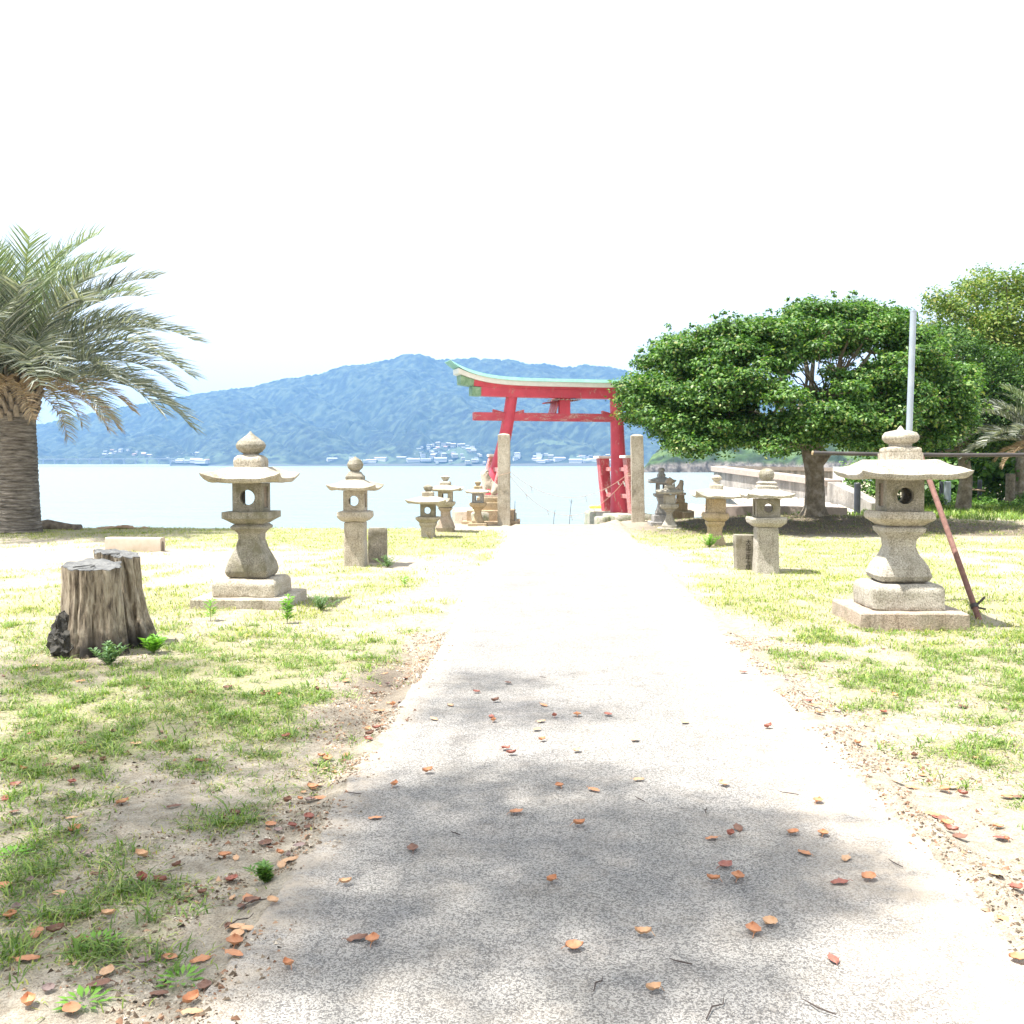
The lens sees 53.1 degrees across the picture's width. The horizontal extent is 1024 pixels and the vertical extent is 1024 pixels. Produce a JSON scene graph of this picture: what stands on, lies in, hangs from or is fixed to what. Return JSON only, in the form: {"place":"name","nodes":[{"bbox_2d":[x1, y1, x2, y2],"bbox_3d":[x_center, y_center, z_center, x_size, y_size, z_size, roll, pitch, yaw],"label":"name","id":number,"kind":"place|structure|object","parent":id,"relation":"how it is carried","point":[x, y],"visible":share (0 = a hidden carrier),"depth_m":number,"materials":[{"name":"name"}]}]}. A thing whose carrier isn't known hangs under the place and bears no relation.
{"place":"outdoors","nodes":[
{"label":"outdoors","id":0,"kind":"place"},
{"bbox_2d":[36,354,818,465],"bbox_3d":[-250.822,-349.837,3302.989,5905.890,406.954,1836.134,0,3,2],"label":"mountains","id":1,"kind":"structure","parent":0,"point":[406,405],"depth_m":3039.54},
{"bbox_2d":[42,458,176,465],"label":"viaduct","id":2,"kind":"object","parent":1,"relation":"on","point":[123,461],"visible":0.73,"depth_m":2432.91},
{"bbox_2d":[38,466,868,528],"bbox_3d":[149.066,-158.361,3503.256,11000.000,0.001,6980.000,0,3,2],"label":"sea","id":3,"kind":"structure","parent":0,"point":[145,496],"depth_m":96.94,"materials":[{"name":"grey liquid"}]},
{"bbox_2d":[38,464,169,465],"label":"sea embankment","id":4,"kind":"structure","parent":3,"relation":"on","point":[103,464],"depth_m":2404.83,"materials":[{"name":"concrete"}]},
{"bbox_2d":[0,482,1023,1023],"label":"ground","id":5,"kind":"structure","parent":0,"point":[462,578],"depth_m":6.35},
{"bbox_2d":[0,844,34,858],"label":"rosette weed","id":6,"kind":"object","parent":5,"relation":"on","point":[10,848],"visible":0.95,"depth_m":3.97,"materials":[{"name":"green plant"}]},
{"bbox_2d":[10,954,39,960],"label":"fallen leaf","id":7,"kind":"object","parent":5,"relation":"on","point":[29,957],"visible":0.95,"depth_m":3.10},
{"bbox_2d":[20,991,35,1005],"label":"fallen leaf","id":8,"kind":"object","parent":5,"relation":"on","point":[27,998],"visible":1,"depth_m":2.81,"materials":[{"name":"plant"}]},
{"bbox_2d":[30,922,43,937],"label":"fallen leaf","id":9,"kind":"object","parent":5,"relation":"on","point":[39,928],"visible":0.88,"depth_m":3.28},
{"bbox_2d":[41,983,54,991],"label":"fallen leaf","id":10,"kind":"object","parent":5,"relation":"on","point":[47,986],"visible":1,"depth_m":2.91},
{"bbox_2d":[46,923,68,931],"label":"fallen leaf","id":11,"kind":"object","parent":5,"relation":"on","point":[53,926],"visible":0.99,"depth_m":3.30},
{"bbox_2d":[41,519,82,529],"bbox_3d":[-10.601,0.325,23.909,1.087,0.313,0.281,0,3,2],"label":"rock","id":12,"kind":"object","parent":5,"relation":"on","point":[49,524],"visible":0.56,"depth_m":23.80,"materials":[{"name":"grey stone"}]},
{"bbox_2d":[62,1001,80,1012],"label":"fallen leaf","id":13,"kind":"object","parent":5,"relation":"on","point":[72,1006],"visible":1,"depth_m":2.78,"materials":[{"name":"plant"}]},
{"bbox_2d":[53,982,112,1009],"bbox_3d":[-1.183,1.350,2.845,0.162,0.024,0.162,0,3,2],"label":"rosette weed","id":14,"kind":"object","parent":5,"relation":"on","point":[80,989],"visible":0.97,"depth_m":2.86,"materials":[{"name":"green plant"}]},
{"bbox_2d":[44,558,129,658],"bbox_3d":[-3.379,0.808,8.215,0.641,0.846,0.542,0,3,2],"label":"tree stump","id":15,"kind":"object","parent":5,"relation":"on","point":[91,614],"visible":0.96,"depth_m":8.04,"materials":[{"name":"brown wood"}]},
{"bbox_2d":[72,928,125,948],"bbox_3d":[-1.298,1.341,3.201,0.151,0.022,0.159,1,3,30],"label":"rosette weed","id":16,"kind":"object","parent":5,"relation":"on","point":[99,932],"visible":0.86,"depth_m":3.23,"materials":[{"name":"green plant"}]},
{"bbox_2d":[86,978,116,985],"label":"fallen leaf","id":17,"kind":"object","parent":5,"relation":"on","point":[100,982],"visible":1,"depth_m":2.93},
{"bbox_2d":[0,221,209,533],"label":"palm tree","id":18,"kind":"object","parent":5,"relation":"on","point":[30,339],"visible":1,"depth_m":22.37,"materials":[{"name":"green plant"}]},
{"bbox_2d":[99,964,114,977],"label":"fallen leaf","id":19,"kind":"object","parent":5,"relation":"on","point":[106,970],"visible":0.94,"depth_m":3.01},
{"bbox_2d":[88,640,128,664],"bbox_3d":[-3.005,1.064,7.706,0.301,0.196,0.286,2,4,43],"label":"weed","id":20,"kind":"object","parent":5,"relation":"on","point":[107,656],"visible":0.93,"depth_m":7.68,"materials":[{"name":"green plant"}]},
{"bbox_2d":[93,549,161,648],"bbox_3d":[-3.231,0.733,8.600,0.551,0.845,0.535,-2,3,-31],"label":"tree stump","id":21,"kind":"object","parent":5,"relation":"on","point":[139,622],"visible":0.53,"depth_m":8.49,"materials":[{"name":"brown wood"}]},
{"bbox_2d":[105,537,164,551],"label":"gutter block","id":22,"kind":"structure","parent":5,"relation":"on","point":[146,544],"depth_m":17.74,"materials":[{"name":"concrete"}]},
{"bbox_2d":[134,848,147,855],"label":"fallen leaf","id":23,"kind":"object","parent":5,"relation":"on","point":[141,852],"visible":1,"depth_m":3.94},
{"bbox_2d":[139,632,167,653],"bbox_3d":[-2.858,1.055,8.154,0.213,0.174,0.227,1,3,26],"label":"weed","id":24,"kind":"object","parent":5,"relation":"on","point":[153,643],"visible":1,"depth_m":8.15,"materials":[{"name":"green plant"}]},
{"bbox_2d":[155,963,205,987],"bbox_3d":[-0.969,1.367,3.004,0.153,0.022,0.158,1,3,27],"label":"rosette weed","id":25,"kind":"object","parent":5,"relation":"on","point":[192,969],"visible":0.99,"depth_m":3.03,"materials":[{"name":"green plant"}]},
{"bbox_2d":[176,1007,202,1013],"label":"fallen leaf","id":26,"kind":"object","parent":5,"relation":"on","point":[194,1010],"visible":1,"depth_m":2.77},
{"bbox_2d":[182,989,201,1002],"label":"fallen leaf","id":27,"kind":"object","parent":5,"relation":"on","point":[189,996],"visible":1,"depth_m":2.85,"materials":[{"name":"plant"}]},
{"bbox_2d":[190,954,216,962],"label":"fallen leaf","id":28,"kind":"object","parent":5,"relation":"on","point":[202,957],"visible":1,"depth_m":3.11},
{"bbox_2d":[197,979,211,993],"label":"fallen leaf","id":29,"kind":"object","parent":5,"relation":"on","point":[204,984],"visible":1,"depth_m":2.94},
{"bbox_2d":[203,598,216,620],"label":"weed","id":30,"kind":"object","parent":5,"relation":"on","point":[210,601],"visible":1,"depth_m":9.84,"materials":[{"name":"green plant"}]},
{"bbox_2d":[225,933,242,948],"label":"fallen leaf","id":31,"kind":"object","parent":5,"relation":"on","point":[234,939],"visible":0.93,"depth_m":3.20,"materials":[{"name":"plant"}]},
{"bbox_2d":[189,431,306,609],"bbox_3d":[-2.839,0.085,11.097,1.006,1.923,1.008,0,3,2],"label":"stone lantern","id":32,"kind":"object","parent":5,"relation":"on","point":[252,579],"visible":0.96,"depth_m":10.91,"materials":[{"name":"beige stone"}]},
{"bbox_2d":[240,896,260,903],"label":"fallen leaf","id":33,"kind":"object","parent":5,"relation":"on","point":[248,899],"visible":1,"depth_m":3.51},
{"bbox_2d":[243,858,274,882],"bbox_3d":[-0.899,1.314,3.712,0.113,0.088,0.121,2,3,40],"label":"weed","id":34,"kind":"object","parent":5,"relation":"on","point":[264,872],"visible":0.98,"depth_m":3.71,"materials":[{"name":"green plant"}]},
{"bbox_2d":[279,594,293,623],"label":"weed","id":35,"kind":"object","parent":5,"relation":"on","point":[287,611],"visible":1,"depth_m":9.76,"materials":[{"name":"green plant"}]},
{"bbox_2d":[305,593,339,609],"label":"weed","id":36,"kind":"object","parent":5,"relation":"on","point":[320,604],"visible":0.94,"depth_m":10.61,"materials":[{"name":"green plant"}]},
{"bbox_2d":[326,456,383,566],"bbox_3d":[-2.332,0.037,15.280,0.736,1.732,0.742,0,3,2],"label":"stone lantern","id":37,"kind":"object","parent":5,"relation":"on","point":[357,517],"visible":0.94,"depth_m":15.14,"materials":[{"name":"beige stone"}]},
{"bbox_2d":[368,527,386,562],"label":"stone slab","id":38,"kind":"structure","parent":5,"relation":"on","point":[377,542],"depth_m":15.78,"materials":[{"name":"grey stone"}]},
{"bbox_2d":[372,556,402,567],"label":"weed","id":39,"kind":"object","parent":5,"relation":"on","point":[388,563],"visible":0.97,"depth_m":15.01,"materials":[{"name":"green plant"}]},
{"bbox_2d":[405,485,449,537],"bbox_3d":[-1.746,0.055,21.316,0.843,1.241,0.841,0,3,2],"label":"stone lantern","id":40,"kind":"object","parent":5,"relation":"on","point":[428,522],"visible":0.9,"depth_m":21.16,"materials":[{"name":"beige stone"}]},
{"bbox_2d":[431,476,463,531],"bbox_3d":[-1.486,-0.156,22.901,0.784,1.314,0.782,0,3,2],"label":"stone lantern","id":41,"kind":"object","parent":5,"relation":"on","point":[445,523],"visible":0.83,"depth_m":22.74,"materials":[{"name":"beige stone"}]},
{"bbox_2d":[454,510,466,523],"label":"stone block","id":42,"kind":"structure","parent":5,"relation":"on","point":[460,516],"depth_m":26.13,"materials":[{"name":"stone"}]},
{"bbox_2d":[465,481,490,525],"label":"stone lantern","id":43,"kind":"object","parent":5,"relation":"on","point":[477,506],"visible":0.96,"depth_m":25.09,"materials":[{"name":"stone"}]},
{"bbox_2d":[452,507,516,521],"bbox_3d":[-0.758,1.395,27.064,1.266,2.951,2.619,-1,3,-16],"label":"gate footing","id":44,"kind":"object","parent":5,"relation":"on","point":[486,515],"visible":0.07,"depth_m":25.73,"materials":[{"name":"stone"}]},
{"bbox_2d":[462,497,519,524],"bbox_3d":[-0.525,0.110,26.228,1.451,0.983,1.212,0,3,2],"label":"statue pedestal","id":45,"kind":"object","parent":5,"relation":"on","point":[491,507],"visible":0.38,"depth_m":25.75,"materials":[{"name":"stone"}]},
{"bbox_2d":[478,470,497,497],"bbox_3d":[-0.536,-0.715,26.142,0.647,0.730,0.414,0,3,-3],"label":"guardian lion","id":46,"kind":"object","parent":45,"relation":"on","point":[488,482],"visible":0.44,"depth_m":26.02},
{"bbox_2d":[497,433,510,525],"bbox_3d":[-0.199,-0.668,25.578,0.323,2.589,0.320,0,3,2],"label":"stone post","id":47,"kind":"object","parent":5,"relation":"on","point":[504,499],"visible":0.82,"depth_m":25.42,"materials":[{"name":"beige stone"}]},
{"bbox_2d":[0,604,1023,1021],"bbox_3d":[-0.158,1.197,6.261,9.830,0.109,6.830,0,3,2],"label":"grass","id":48,"kind":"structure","parent":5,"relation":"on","point":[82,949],"depth_m":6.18,"materials":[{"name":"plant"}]},
{"bbox_2d":[0,631,1023,1023],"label":"soil crumbs","id":49,"kind":"object","parent":5,"relation":"on","point":[368,721],"visible":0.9,"depth_m":4.42,"materials":[{"name":"soil"}]},
{"bbox_2d":[0,631,1023,1023],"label":"leaf bits","id":50,"kind":"object","parent":5,"relation":"on","point":[236,1017],"visible":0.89,"depth_m":4.52,"materials":[{"name":"plant"}]},
{"bbox_2d":[0,589,1023,987],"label":"dry grass","id":51,"kind":"structure","parent":5,"relation":"on","point":[350,741],"depth_m":5.91,"materials":[{"name":"plant"}]},
{"bbox_2d":[594,516,609,523],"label":"stone block","id":52,"kind":"structure","parent":5,"relation":"on","point":[600,519],"depth_m":26.88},
{"bbox_2d":[584,511,651,523],"bbox_3d":[2.928,1.410,28.092,1.266,2.826,2.619,-1,3,-16],"label":"gate footing","id":53,"kind":"object","parent":5,"relation":"on","point":[589,516],"visible":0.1,"depth_m":27.42,"materials":[{"name":"stone"}]},
{"bbox_2d":[445,360,662,513],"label":"torii gate","id":54,"kind":"structure","parent":53,"relation":"on","point":[563,393],"depth_m":27.20,"materials":[{"name":"red wood"}]},
{"bbox_2d":[630,434,644,522],"bbox_3d":[3.105,-0.638,25.288,0.368,2.557,0.322,0,3,2],"label":"stone post","id":55,"kind":"object","parent":5,"relation":"on","point":[637,483],"visible":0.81,"depth_m":25.13,"materials":[{"name":"beige stone"}]},
{"bbox_2d":[510,475,628,519],"bbox_3d":[1.423,-0.371,25.179,2.934,1.154,0.018,0,3,3],"label":"shrine rope","id":56,"kind":"object","parent":55,"relation":"attached to","point":[571,515],"visible":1,"depth_m":25.19,"materials":[{"name":"fabric"}]},
{"bbox_2d":[512,472,629,501],"bbox_3d":[1.425,-0.616,25.183,2.934,0.740,0.018,0,3,2],"label":"shrine rope","id":57,"kind":"object","parent":55,"relation":"attached to","point":[581,496],"visible":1,"depth_m":25.17,"materials":[{"name":"fabric"}]},
{"bbox_2d":[646,468,675,525],"bbox_3d":[3.506,-0.298,24.085,0.613,1.493,0.608,0,3,-2],"label":"stone lantern","id":58,"kind":"object","parent":5,"relation":"on","point":[658,516],"visible":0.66,"depth_m":23.95,"materials":[{"name":"grey stone"}]},
{"bbox_2d":[655,477,683,529],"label":"stone lantern","id":59,"kind":"object","parent":5,"relation":"on","point":[669,505],"visible":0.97,"depth_m":23.05,"materials":[{"name":"grey stone"}]},
{"bbox_2d":[673,494,693,518],"bbox_3d":[4.545,-0.030,27.658,0.658,0.929,0.810,0,3,2],"label":"statue pedestal","id":60,"kind":"object","parent":5,"relation":"on","point":[681,508],"visible":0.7,"depth_m":27.45,"materials":[{"name":"stone"}]},
{"bbox_2d":[673,480,685,494],"bbox_3d":[4.498,-0.665,27.636,0.350,0.413,0.224,2,3,32],"label":"guardian lion","id":61,"kind":"object","parent":60,"relation":"on","point":[680,485],"visible":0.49,"depth_m":27.55},
{"bbox_2d":[698,533,721,546],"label":"weed","id":62,"kind":"object","parent":5,"relation":"on","point":[708,543],"visible":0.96,"depth_m":18.75,"materials":[{"name":"green plant"}]},
{"bbox_2d":[688,504,739,515],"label":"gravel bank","id":63,"kind":"structure","parent":5,"relation":"on","point":[697,509],"depth_m":30.54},
{"bbox_2d":[690,475,742,545],"bbox_3d":[3.806,0.013,19.181,0.888,1.421,0.885,2,3,2],"label":"stone lantern","id":64,"kind":"object","parent":5,"relation":"on","point":[715,515],"visible":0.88,"depth_m":19.01,"materials":[{"name":"stone"}]},
{"bbox_2d":[733,534,752,569],"bbox_3d":[3.326,0.651,14.663,0.312,0.658,0.255,1,3,2],"label":"stone marker","id":65,"kind":"object","parent":5,"relation":"on","point":[743,548],"visible":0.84,"depth_m":14.55,"materials":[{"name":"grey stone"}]},
{"bbox_2d":[739,468,794,573],"bbox_3d":[3.541,0.169,14.282,0.654,1.563,0.652,0,3,2],"label":"stone lantern","id":66,"kind":"object","parent":5,"relation":"on","point":[766,525],"visible":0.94,"depth_m":14.14,"materials":[{"name":"grey stone"}]},
{"bbox_2d":[711,466,841,504],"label":"sea wall","id":67,"kind":"structure","parent":5,"relation":"on","point":[790,479],"depth_m":40.06,"materials":[{"name":"concrete"}]},
{"bbox_2d":[726,506,846,516],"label":"wall","id":68,"kind":"structure","parent":5,"relation":"on","point":[734,511],"depth_m":28.51,"materials":[{"name":"concrete"}]},
{"bbox_2d":[604,290,994,516],"bbox_3d":[7.150,-2.594,24.756,9.955,5.707,9.105,0,3,2],"label":"spreading tree","id":69,"kind":"object","parent":5,"relation":"on","point":[709,389],"visible":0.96,"depth_m":22.06,"materials":[{"name":"green plant"}]},
{"bbox_2d":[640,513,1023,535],"bbox_3d":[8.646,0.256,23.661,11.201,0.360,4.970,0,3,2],"label":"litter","id":70,"kind":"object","parent":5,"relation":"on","point":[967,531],"visible":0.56,"depth_m":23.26,"materials":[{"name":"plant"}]},
{"bbox_2d":[647,515,1023,535],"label":"grass","id":71,"kind":"structure","parent":5,"relation":"on","point":[1015,524],"depth_m":23.24,"materials":[{"name":"plant"}]},
{"bbox_2d":[833,467,850,485],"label":"white wall","id":72,"kind":"structure","parent":5,"relation":"on","point":[835,476],"depth_m":52.66,"materials":[{"name":"concrete"}]},
{"bbox_2d":[827,482,874,512],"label":"wing wall","id":73,"kind":"structure","parent":5,"relation":"on","point":[840,493],"depth_m":32.40,"materials":[{"name":"concrete"}]},
{"bbox_2d":[854,483,860,514],"bbox_3d":[10.319,-0.140,30.615,0.190,1.465,0.190,0,3,2],"label":"bollard","id":74,"kind":"object","parent":5,"relation":"on","point":[857,495],"visible":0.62,"depth_m":30.53,"materials":[{"name":"paint"}]},
{"bbox_2d":[838,450,943,504],"bbox_3d":[13.605,-1.139,36.386,4.332,2.490,3.692,0,3,2],"label":"shrub","id":75,"kind":"object","parent":5,"relation":"on","point":[871,487],"visible":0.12,"depth_m":35.74,"materials":[{"name":"green plant"}]},
{"bbox_2d":[832,425,973,630],"bbox_3d":[3.679,0.143,9.739,0.989,1.928,0.993,0,3,2],"label":"stone lantern","id":76,"kind":"object","parent":5,"relation":"on","point":[898,590],"visible":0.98,"depth_m":9.52,"materials":[{"name":"beige stone"}]},
{"bbox_2d":[906,310,916,430],"bbox_3d":[4.301,-0.541,11.114,0.123,3.261,0.076,0,3,2],"label":"steel pole","id":77,"kind":"object","parent":5,"relation":"on","point":[911,372],"visible":0.46,"depth_m":11.04,"materials":[{"name":"metal"}]},
{"bbox_2d":[944,481,950,506],"bbox_3d":[15.052,-0.345,35.414,0.230,1.434,0.230,0,3,2],"label":"bollard","id":78,"kind":"object","parent":5,"relation":"on","point":[947,490],"visible":0.51,"depth_m":35.30,"materials":[{"name":"stone"}]},
{"bbox_2d":[877,319,1023,511],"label":"leafy tree","id":79,"kind":"object","parent":5,"relation":"on","point":[979,353],"visible":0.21,"depth_m":31.83,"materials":[{"name":"green plant"}]},
{"bbox_2d":[944,823,959,832],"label":"fallen leaf","id":80,"kind":"object","parent":5,"relation":"on","point":[951,827],"visible":1,"depth_m":4.14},
{"bbox_2d":[921,452,985,619],"bbox_3d":[4.453,0.235,10.438,0.133,1.699,1.120,-1,3,-15],"label":"leaning pipe","id":81,"kind":"object","parent":5,"relation":"on","point":[974,606],"visible":0.84,"depth_m":10.31,"materials":[{"name":"brown metal"}]},
{"bbox_2d":[811,451,1023,456],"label":"bamboo pole","id":82,"kind":"object","parent":81,"relation":"attached to","point":[850,453],"visible":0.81,"depth_m":10.96,"materials":[{"name":"wood"}]},
{"bbox_2d":[919,427,1014,500],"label":"backdrop tree","id":83,"kind":"object","parent":5,"relation":"on","point":[974,492],"visible":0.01,"depth_m":41.64,"materials":[{"name":"green plant"}]},
{"bbox_2d":[916,261,1023,499],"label":"tall tree","id":84,"kind":"object","parent":5,"relation":"on","point":[999,324],"visible":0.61,"depth_m":35.91,"materials":[{"name":"green plant"}]},
{"bbox_2d":[924,452,1019,502],"bbox_3d":[18.986,-1.383,38.681,7.548,3.347,2.937,0,3,2],"label":"ivy thicket","id":85,"kind":"object","parent":5,"relation":"on","point":[990,479],"visible":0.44,"depth_m":38.26,"materials":[{"name":"green plant"}]},
{"bbox_2d":[924,491,1023,506],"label":"verge weeds","id":86,"kind":"object","parent":5,"relation":"on","point":[992,499],"visible":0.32,"depth_m":35.92,"materials":[{"name":"green plant"}]},
{"bbox_2d":[977,480,981,503],"bbox_3d":[17.040,-0.446,37.329,0.160,1.460,0.160,0,3,2],"label":"bollard","id":87,"kind":"object","parent":5,"relation":"on","point":[979,484],"visible":0.6,"depth_m":37.25,"materials":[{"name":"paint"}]},
{"bbox_2d":[957,383,1023,467],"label":"palm tree","id":88,"kind":"object","parent":5,"relation":"on","point":[1001,430],"visible":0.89,"depth_m":30.39,"materials":[{"name":"green plant"}]},
{"bbox_2d":[1005,474,1015,505],"bbox_3d":[17.652,-0.515,36.298,0.320,1.692,0.320,0,3,2],"label":"stone post","id":89,"kind":"object","parent":5,"relation":"on","point":[1009,487],"visible":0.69,"depth_m":36.15,"materials":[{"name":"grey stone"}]},
{"bbox_2d":[1008,951,1023,959],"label":"fallen leaf","id":90,"kind":"object","parent":5,"relation":"on","point":[1018,955],"visible":1,"depth_m":3.07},
{"bbox_2d":[0,525,1023,650],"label":"grass","id":91,"kind":"structure","parent":0,"point":[789,585],"depth_m":13.20,"materials":[{"name":"plant"}]},
{"bbox_2d":[0,0,1023,423],"label":"sky","id":92,"kind":"structure","parent":0,"point":[320,186],"materials":[{"name":"white"}]},
{"bbox_2d":[191,524,1023,1023],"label":"path","id":93,"kind":"structure","parent":0,"point":[481,918],"depth_m":3.85,"materials":[{"name":"concrete"}]},
{"bbox_2d":[222,948,242,955],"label":"fallen leaf","id":94,"kind":"object","parent":93,"relation":"on","point":[236,952],"visible":1,"depth_m":3.09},
{"bbox_2d":[341,933,367,941],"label":"fallen leaf","id":95,"kind":"object","parent":93,"relation":"on","point":[355,936],"visible":1,"depth_m":3.19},
{"bbox_2d":[365,932,379,946],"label":"fallen leaf","id":96,"kind":"object","parent":93,"relation":"on","point":[372,937],"visible":1,"depth_m":3.19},
{"bbox_2d":[561,939,582,948],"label":"fallen leaf","id":97,"kind":"object","parent":93,"relation":"on","point":[574,944],"visible":1,"depth_m":3.14,"materials":[{"name":"plant"}]},
{"bbox_2d":[635,926,654,935],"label":"fallen leaf","id":98,"kind":"object","parent":93,"relation":"on","point":[642,930],"visible":1,"depth_m":3.23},
{"bbox_2d":[646,982,664,990],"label":"fallen leaf","id":99,"kind":"object","parent":93,"relation":"on","point":[653,985],"visible":1,"depth_m":2.88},
{"bbox_2d":[716,860,731,868],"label":"fallen leaf","id":100,"kind":"object","parent":93,"relation":"on","point":[723,863],"visible":1,"depth_m":3.78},
{"bbox_2d":[731,870,743,880],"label":"fallen leaf","id":101,"kind":"object","parent":93,"relation":"on","point":[737,874],"visible":1,"depth_m":3.67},
{"bbox_2d":[745,921,760,935],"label":"fallen leaf","id":102,"kind":"object","parent":93,"relation":"on","point":[753,926],"visible":1,"depth_m":3.25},
{"bbox_2d":[762,915,777,923],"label":"fallen leaf","id":103,"kind":"object","parent":93,"relation":"on","point":[769,919],"visible":1,"depth_m":3.31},
{"bbox_2d":[827,952,838,964],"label":"fallen leaf","id":104,"kind":"object","parent":93,"relation":"on","point":[833,958],"visible":1,"depth_m":3.05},
{"bbox_2d":[861,871,877,878],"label":"fallen leaf","id":105,"kind":"object","parent":93,"relation":"on","point":[869,874],"visible":1,"depth_m":3.67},
{"bbox_2d":[723,487,860,514],"bbox_3d":[9.162,0.274,36.670,3.550,2.182,13.550,0,3,2],"label":"stone apron","id":106,"kind":"object","parent":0,"point":[793,501],"visible":0.17,"depth_m":34.46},
{"bbox_2d":[644,440,1013,471],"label":"headland","id":107,"kind":"structure","parent":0,"point":[671,463],"depth_m":385.90,"materials":[{"name":"green plant"}]},
{"bbox_2d":[744,501,1023,520],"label":"grass","id":108,"kind":"structure","parent":0,"point":[978,509],"depth_m":30.51,"materials":[{"name":"plant"}]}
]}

